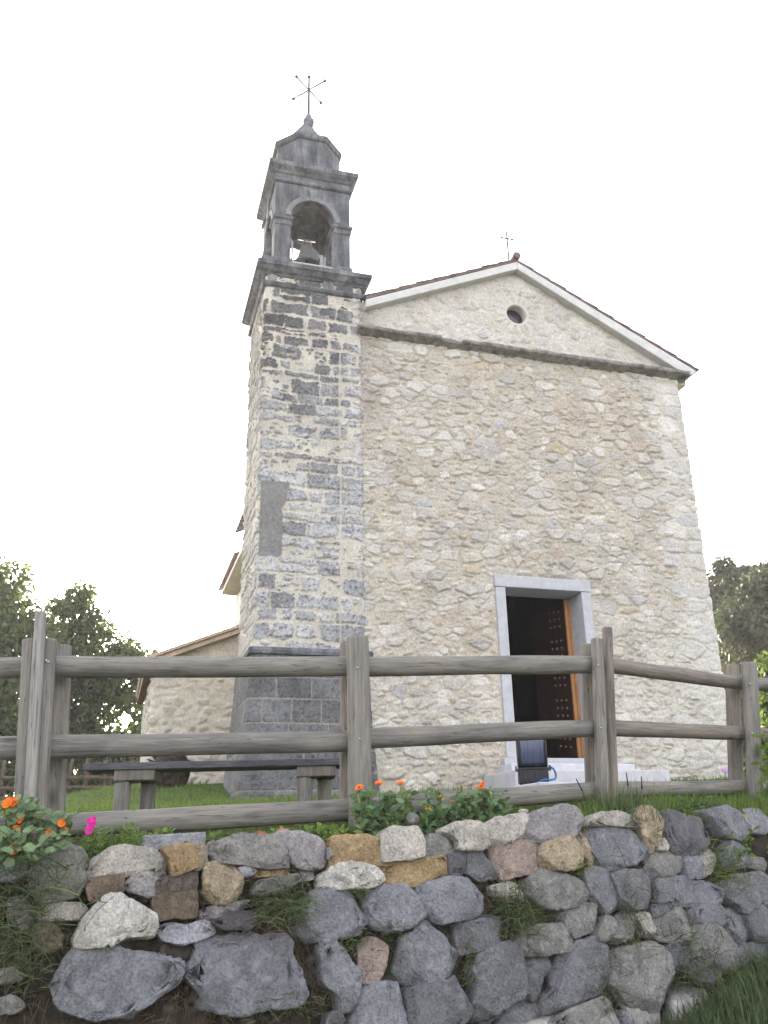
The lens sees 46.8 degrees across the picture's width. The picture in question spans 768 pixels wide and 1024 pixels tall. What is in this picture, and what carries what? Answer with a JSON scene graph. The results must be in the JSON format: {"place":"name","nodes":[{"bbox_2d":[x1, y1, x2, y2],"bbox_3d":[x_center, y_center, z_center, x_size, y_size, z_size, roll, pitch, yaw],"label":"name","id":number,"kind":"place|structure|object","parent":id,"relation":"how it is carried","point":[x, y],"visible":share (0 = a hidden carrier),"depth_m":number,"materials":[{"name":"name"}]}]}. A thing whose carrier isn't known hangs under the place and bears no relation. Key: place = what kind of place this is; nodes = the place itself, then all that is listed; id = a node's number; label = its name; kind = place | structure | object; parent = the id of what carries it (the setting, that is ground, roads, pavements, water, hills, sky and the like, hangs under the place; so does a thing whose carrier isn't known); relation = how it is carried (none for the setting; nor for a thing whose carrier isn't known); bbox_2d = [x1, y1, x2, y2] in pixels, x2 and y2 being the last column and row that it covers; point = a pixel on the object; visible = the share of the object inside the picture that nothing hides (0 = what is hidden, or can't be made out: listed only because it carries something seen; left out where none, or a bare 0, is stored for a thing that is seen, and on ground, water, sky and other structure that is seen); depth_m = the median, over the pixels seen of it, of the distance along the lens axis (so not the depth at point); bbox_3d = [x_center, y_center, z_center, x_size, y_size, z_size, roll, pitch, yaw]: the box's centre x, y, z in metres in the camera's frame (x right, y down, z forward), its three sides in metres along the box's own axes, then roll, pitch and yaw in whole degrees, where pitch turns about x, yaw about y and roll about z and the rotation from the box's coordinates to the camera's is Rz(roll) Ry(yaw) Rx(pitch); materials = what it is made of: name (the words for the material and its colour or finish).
{"place":"outdoors","nodes":[
{"label":"outdoors","id":0,"kind":"place"},
{"bbox_2d":[0,772,767,1023],"bbox_3d":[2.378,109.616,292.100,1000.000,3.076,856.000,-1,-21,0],"label":"ground","id":1,"kind":"structure","parent":0,"point":[222,790],"depth_m":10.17,"materials":[{"name":"green plant"}]},
{"bbox_2d":[0,552,64,795],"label":"oak tree","id":2,"kind":"object","parent":1,"relation":"on","point":[15,630],"visible":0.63,"depth_m":25.09,"materials":[{"name":"green plant"}]},
{"bbox_2d":[0,758,133,802],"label":"rustic fence","id":3,"kind":"object","parent":1,"relation":"on","point":[86,776],"visible":0.26,"depth_m":23.01,"materials":[{"name":"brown wood"}]},
{"bbox_2d":[21,576,157,793],"bbox_3d":[-9.238,5.647,27.694,5.143,7.488,3.894,-1,-21,0],"label":"oak tree","id":4,"kind":"object","parent":1,"relation":"on","point":[94,702],"visible":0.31,"depth_m":27.49,"materials":[{"name":"green plant"}]},
{"bbox_2d":[126,720,141,784],"bbox_3d":[-6.646,7.199,24.944,1.775,2.558,2.411,8,-22,-23],"label":"shrubby tree","id":5,"kind":"object","parent":1,"relation":"on","point":[136,728],"visible":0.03,"depth_m":24.77,"materials":[{"name":"green plant"}]},
{"bbox_2d":[147,756,189,788],"bbox_3d":[-2.891,3.445,11.965,0.585,0.623,0.525,-1,-21,0],"label":"tree stump","id":6,"kind":"object","parent":1,"relation":"on","point":[171,779],"visible":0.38,"depth_m":11.80,"materials":[{"name":"wood"}]},
{"bbox_2d":[135,624,239,784],"bbox_3d":[-3.042,3.704,15.715,2.610,3.530,3.820,5,-21,-16],"label":"lean to annex","id":7,"kind":"object","parent":1,"relation":"on","point":[186,705],"visible":0.33,"depth_m":14.08,"materials":[{"name":"stone"}]},
{"bbox_2d":[83,758,339,810],"bbox_3d":[-1.295,2.241,7.041,2.078,0.508,0.380,1,-21,-5],"label":"bench","id":8,"kind":"object","parent":1,"relation":"on","point":[147,775],"visible":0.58,"depth_m":6.97,"materials":[{"name":"grey wood"}]},
{"bbox_2d":[0,803,767,1023],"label":"retaining wall","id":9,"kind":"structure","parent":1,"relation":"on","point":[549,847],"depth_m":4.79,"materials":[{"name":"stone"}]},
{"bbox_2d":[0,794,74,866],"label":"nasturtium","id":10,"kind":"object","parent":9,"relation":"on","point":[64,824],"visible":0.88,"depth_m":4.49,"materials":[{"name":"green plant"}]},
{"bbox_2d":[0,855,106,1020],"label":"weed tuft","id":11,"kind":"object","parent":9,"relation":"on","point":[28,967],"visible":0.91,"depth_m":4.18,"materials":[{"name":"green plant"}]},
{"bbox_2d":[0,803,114,1016],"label":"weed tuft","id":12,"kind":"object","parent":9,"relation":"on","point":[27,896],"visible":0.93,"depth_m":4.26,"materials":[{"name":"green plant"}]},
{"bbox_2d":[16,805,109,930],"bbox_3d":[-1.570,1.746,4.336,0.447,0.626,0.270,-6,-21,13],"label":"weed tuft","id":13,"kind":"object","parent":9,"relation":"on","point":[63,872],"visible":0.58,"depth_m":4.34,"materials":[{"name":"green plant"}]},
{"bbox_2d":[81,816,143,858],"bbox_3d":[-1.414,1.705,4.640,0.325,0.218,0.240,6,-22,-18],"label":"snapdragon","id":14,"kind":"object","parent":9,"relation":"on","point":[132,837],"visible":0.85,"depth_m":4.60,"materials":[{"name":"green plant"}]},
{"bbox_2d":[91,936,146,969],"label":"weed tuft","id":15,"kind":"object","parent":9,"relation":"on","point":[116,947],"visible":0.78,"depth_m":4.28,"materials":[{"name":"green plant"}]},
{"bbox_2d":[141,827,175,834],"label":"wall top herb","id":16,"kind":"object","parent":9,"relation":"on","point":[156,831],"depth_m":4.76,"materials":[{"name":"green plant"}]},
{"bbox_2d":[206,830,234,840],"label":"wall top herb","id":17,"kind":"object","parent":9,"relation":"on","point":[218,832],"depth_m":4.81,"materials":[{"name":"green plant"}]},
{"bbox_2d":[255,831,267,833],"bbox_3d":[-0.666,1.757,4.823,0.072,0.051,0.069,-1,-21,0],"label":"tile fragment","id":18,"kind":"object","parent":9,"relation":"on","point":[259,832],"visible":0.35,"depth_m":4.81,"materials":[{"name":"ceramic"}]},
{"bbox_2d":[180,987,362,1023],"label":"weed tuft","id":19,"kind":"object","parent":9,"relation":"on","point":[300,1007],"visible":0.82,"depth_m":4.36,"materials":[{"name":"green plant"}]},
{"bbox_2d":[229,868,332,1014],"bbox_3d":[-0.567,2.167,4.500,0.660,0.752,0.317,-1,-21,0],"label":"weed tuft","id":20,"kind":"object","parent":9,"relation":"attached to","point":[288,908],"visible":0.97,"depth_m":4.58,"materials":[{"name":"green plant"}]},
{"bbox_2d":[270,826,319,833],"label":"wall top herb","id":21,"kind":"object","parent":9,"relation":"on","point":[275,830],"depth_m":4.95,"materials":[{"name":"green plant"}]},
{"bbox_2d":[279,870,325,915],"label":"weed tuft","id":22,"kind":"object","parent":9,"relation":"on","point":[297,887],"visible":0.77,"depth_m":4.67,"materials":[{"name":"green plant"}]},
{"bbox_2d":[303,822,356,840],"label":"wall top herb","id":23,"kind":"object","parent":9,"relation":"on","point":[335,829],"depth_m":5.04,"materials":[{"name":"green plant"}]},
{"bbox_2d":[0,838,670,1023],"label":"dead roots","id":24,"kind":"object","parent":9,"relation":"on","point":[186,1006],"visible":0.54,"depth_m":4.48,"materials":[{"name":"brown plant"}]},
{"bbox_2d":[316,922,381,967],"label":"weed tuft","id":25,"kind":"object","parent":9,"relation":"on","point":[350,939],"visible":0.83,"depth_m":4.64,"materials":[{"name":"green plant"}]},
{"bbox_2d":[348,867,379,908],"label":"weed tuft","id":26,"kind":"object","parent":9,"relation":"on","point":[364,894],"visible":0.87,"depth_m":4.77,"materials":[{"name":"green plant"}]},
{"bbox_2d":[0,610,767,849],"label":"wooden fence","id":27,"kind":"object","parent":9,"relation":"on","point":[43,746],"visible":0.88,"depth_m":5.54,"materials":[{"name":"grey wood"}]},
{"bbox_2d":[347,781,422,835],"bbox_3d":[0.016,1.756,5.191,0.456,0.362,0.252,8,-22,-23],"label":"marigold plant","id":28,"kind":"object","parent":9,"relation":"on","point":[386,814],"visible":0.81,"depth_m":5.15,"materials":[{"name":"green plant"}]},
{"bbox_2d":[373,914,421,977],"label":"weed tuft","id":29,"kind":"object","parent":9,"relation":"on","point":[397,939],"visible":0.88,"depth_m":4.74,"materials":[{"name":"green plant"}]},
{"bbox_2d":[406,812,418,825],"bbox_3d":[0.164,1.781,5.142,0.078,0.085,0.082,-1,-21,0],"label":"loose stone","id":30,"kind":"object","parent":9,"relation":"on","point":[412,818],"visible":0.88,"depth_m":5.12,"materials":[{"name":"stone"}]},
{"bbox_2d":[418,817,442,834],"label":"wall top herb","id":31,"kind":"object","parent":9,"relation":"on","point":[423,824],"depth_m":5.26,"materials":[{"name":"green plant"}]},
{"bbox_2d":[417,781,512,832],"bbox_3d":[0.490,1.819,5.408,0.718,0.341,0.301,6,-22,-19],"label":"marigold plant","id":32,"kind":"object","parent":9,"relation":"on","point":[491,806],"visible":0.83,"depth_m":5.36,"materials":[{"name":"green plant"}]},
{"bbox_2d":[454,919,488,1018],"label":"weed tuft","id":33,"kind":"object","parent":9,"relation":"on","point":[470,963],"visible":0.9,"depth_m":4.82,"materials":[{"name":"green plant"}]},
{"bbox_2d":[507,805,529,813],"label":"wall top herb","id":34,"kind":"object","parent":9,"relation":"on","point":[517,807],"depth_m":5.54,"materials":[{"name":"green plant"}]},
{"bbox_2d":[518,809,528,812],"bbox_3d":[0.845,1.838,5.423,0.058,0.049,0.060,3,-21,-11],"label":"loose stone","id":35,"kind":"object","parent":9,"relation":"on","point":[523,810],"visible":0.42,"depth_m":5.40,"materials":[{"name":"stone"}]},
{"bbox_2d":[484,875,566,967],"bbox_3d":[0.765,2.402,4.908,0.586,0.754,0.343,-1,-21,0],"label":"weed tuft","id":36,"kind":"object","parent":9,"relation":"on","point":[515,912],"visible":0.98,"depth_m":5.01,"materials":[{"name":"green plant"}]},
{"bbox_2d":[570,856,600,920],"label":"weed tuft","id":37,"kind":"object","parent":9,"relation":"on","point":[580,872],"visible":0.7,"depth_m":5.30,"materials":[{"name":"green plant"}]},
{"bbox_2d":[585,951,646,1023],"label":"weed tuft","id":38,"kind":"object","parent":9,"relation":"on","point":[613,993],"visible":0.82,"depth_m":5.03,"materials":[{"name":"green plant"}]},
{"bbox_2d":[619,816,644,834],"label":"weed tuft","id":39,"kind":"object","parent":9,"relation":"on","point":[631,825],"visible":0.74,"depth_m":5.57,"materials":[{"name":"green plant"}]},
{"bbox_2d":[605,840,667,1000],"bbox_3d":[1.464,2.418,5.280,0.428,0.931,0.308,-14,-24,31],"label":"weed tuft","id":40,"kind":"object","parent":9,"relation":"on","point":[634,913],"visible":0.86,"depth_m":5.32,"materials":[{"name":"green plant"}]},
{"bbox_2d":[609,929,675,958],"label":"weed tuft","id":41,"kind":"object","parent":9,"relation":"on","point":[629,943],"visible":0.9,"depth_m":5.23,"materials":[{"name":"green plant"}]},
{"bbox_2d":[639,826,668,841],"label":"weed tuft","id":42,"kind":"object","parent":9,"relation":"on","point":[658,831],"visible":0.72,"depth_m":5.65,"materials":[{"name":"green plant"}]},
{"bbox_2d":[673,795,721,814],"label":"wall top herb","id":43,"kind":"object","parent":9,"relation":"on","point":[688,805],"depth_m":6.21,"materials":[{"name":"green plant"}]},
{"bbox_2d":[726,826,767,857],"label":"yellow green shoots","id":44,"kind":"object","parent":9,"relation":"attached to","point":[744,842],"visible":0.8,"depth_m":6.06,"materials":[{"name":"green plant"}]},
{"bbox_2d":[218,75,727,799],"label":"stone chapel","id":45,"kind":"structure","parent":1,"relation":"on","point":[488,461],"depth_m":12.50,"materials":[{"name":"stone"}]},
{"bbox_2d":[290,236,325,265],"bbox_3d":[-1.268,-3.823,13.723,0.619,1.110,0.447,16,-27,-39],"label":"church bell","id":46,"kind":"object","parent":45,"relation":"on","point":[306,254],"visible":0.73,"depth_m":13.77,"materials":[{"name":"grey metal"}]},
{"bbox_2d":[531,599,583,757],"bbox_3d":[2.447,2.468,12.745,0.106,2.215,1.108,6,-22,-18],"label":"door leaf","id":47,"kind":"structure","parent":45,"relation":"in","point":[552,633],"depth_m":12.65,"materials":[{"name":"brown wood"}]},
{"bbox_2d":[572,773,680,821],"bbox_3d":[1.584,1.871,5.835,0.662,0.322,0.563,3,-21,-10],"label":"grass tussock","id":48,"kind":"object","parent":1,"relation":"on","point":[627,805],"depth_m":5.79,"materials":[{"name":"green plant"}]},
{"bbox_2d":[629,799,662,809],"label":"wall top herb","id":49,"kind":"object","parent":1,"relation":"on","point":[659,805],"depth_m":5.99,"materials":[{"name":"green plant"}]},
{"bbox_2d":[636,882,752,1014],"bbox_3d":[1.758,2.821,5.226,0.950,1.177,0.367,-1,-21,0],"label":"weed tuft","id":50,"kind":"object","parent":1,"relation":"on","point":[676,976],"visible":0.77,"depth_m":5.34,"materials":[{"name":"green plant"}]},
{"bbox_2d":[721,768,727,779],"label":"lilac flower","id":51,"kind":"object","parent":1,"relation":"on","point":[725,770],"visible":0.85,"depth_m":10.07,"materials":[{"name":"pink plant"}]},
{"bbox_2d":[690,928,767,996],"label":"weed tuft","id":52,"kind":"object","parent":1,"relation":"on","point":[740,972],"visible":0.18,"depth_m":5.50,"materials":[{"name":"green plant"}]},
{"bbox_2d":[706,555,767,695],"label":"oak tree","id":53,"kind":"object","parent":1,"relation":"on","point":[722,579],"visible":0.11,"depth_m":27.38,"materials":[{"name":"green plant"}]},
{"bbox_2d":[714,564,767,719],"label":"broad tree","id":54,"kind":"object","parent":1,"relation":"on","point":[742,628],"visible":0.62,"depth_m":22.66,"materials":[{"name":"green plant"}]},
{"bbox_2d":[742,720,745,776],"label":"dark hedge bush","id":55,"kind":"object","parent":1,"relation":"on","point":[744,755],"visible":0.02,"depth_m":19.24,"materials":[{"name":"green plant"}]},
{"bbox_2d":[743,651,767,775],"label":"yellow green tree","id":56,"kind":"object","parent":1,"relation":"on","point":[763,699],"visible":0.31,"depth_m":14.60,"materials":[{"name":"green plant"}]},
{"bbox_2d":[750,708,767,799],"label":"leafy shoots","id":57,"kind":"object","parent":1,"relation":"on","point":[764,768],"visible":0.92,"depth_m":6.86,"materials":[{"name":"green plant"}]},
{"bbox_2d":[0,0,767,795],"label":"sky","id":58,"kind":"structure","parent":0,"point":[620,146],"materials":[{"name":"white"}]},
{"bbox_2d":[512,782,581,786],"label":"paving","id":59,"kind":"structure","parent":0,"point":[541,783],"depth_m":8.91,"materials":[{"name":"white stone"}]},
{"bbox_2d":[515,740,556,784],"bbox_3d":[1.610,2.590,9.502,0.424,0.638,0.481,-1,-21,0],"label":"hose reel cart","id":60,"kind":"object","parent":59,"relation":"on","point":[533,766],"visible":0.68,"depth_m":9.39,"materials":[{"name":"black plastic"}]},
{"bbox_2d":[483,763,669,788],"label":"door steps","id":61,"kind":"structure","parent":59,"relation":"on","point":[506,775],"depth_m":10.65,"materials":[{"name":"white stone"}]},
{"bbox_2d":[643,924,767,1023],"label":"meadow grass","id":62,"kind":"structure","parent":0,"point":[749,1005],"depth_m":5.06,"materials":[{"name":"green plant"}]},
{"bbox_2d":[702,830,767,923],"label":"weed tuft","id":63,"kind":"object","parent":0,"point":[723,872],"visible":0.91,"depth_m":5.86,"materials":[{"name":"green plant"}]}
]}

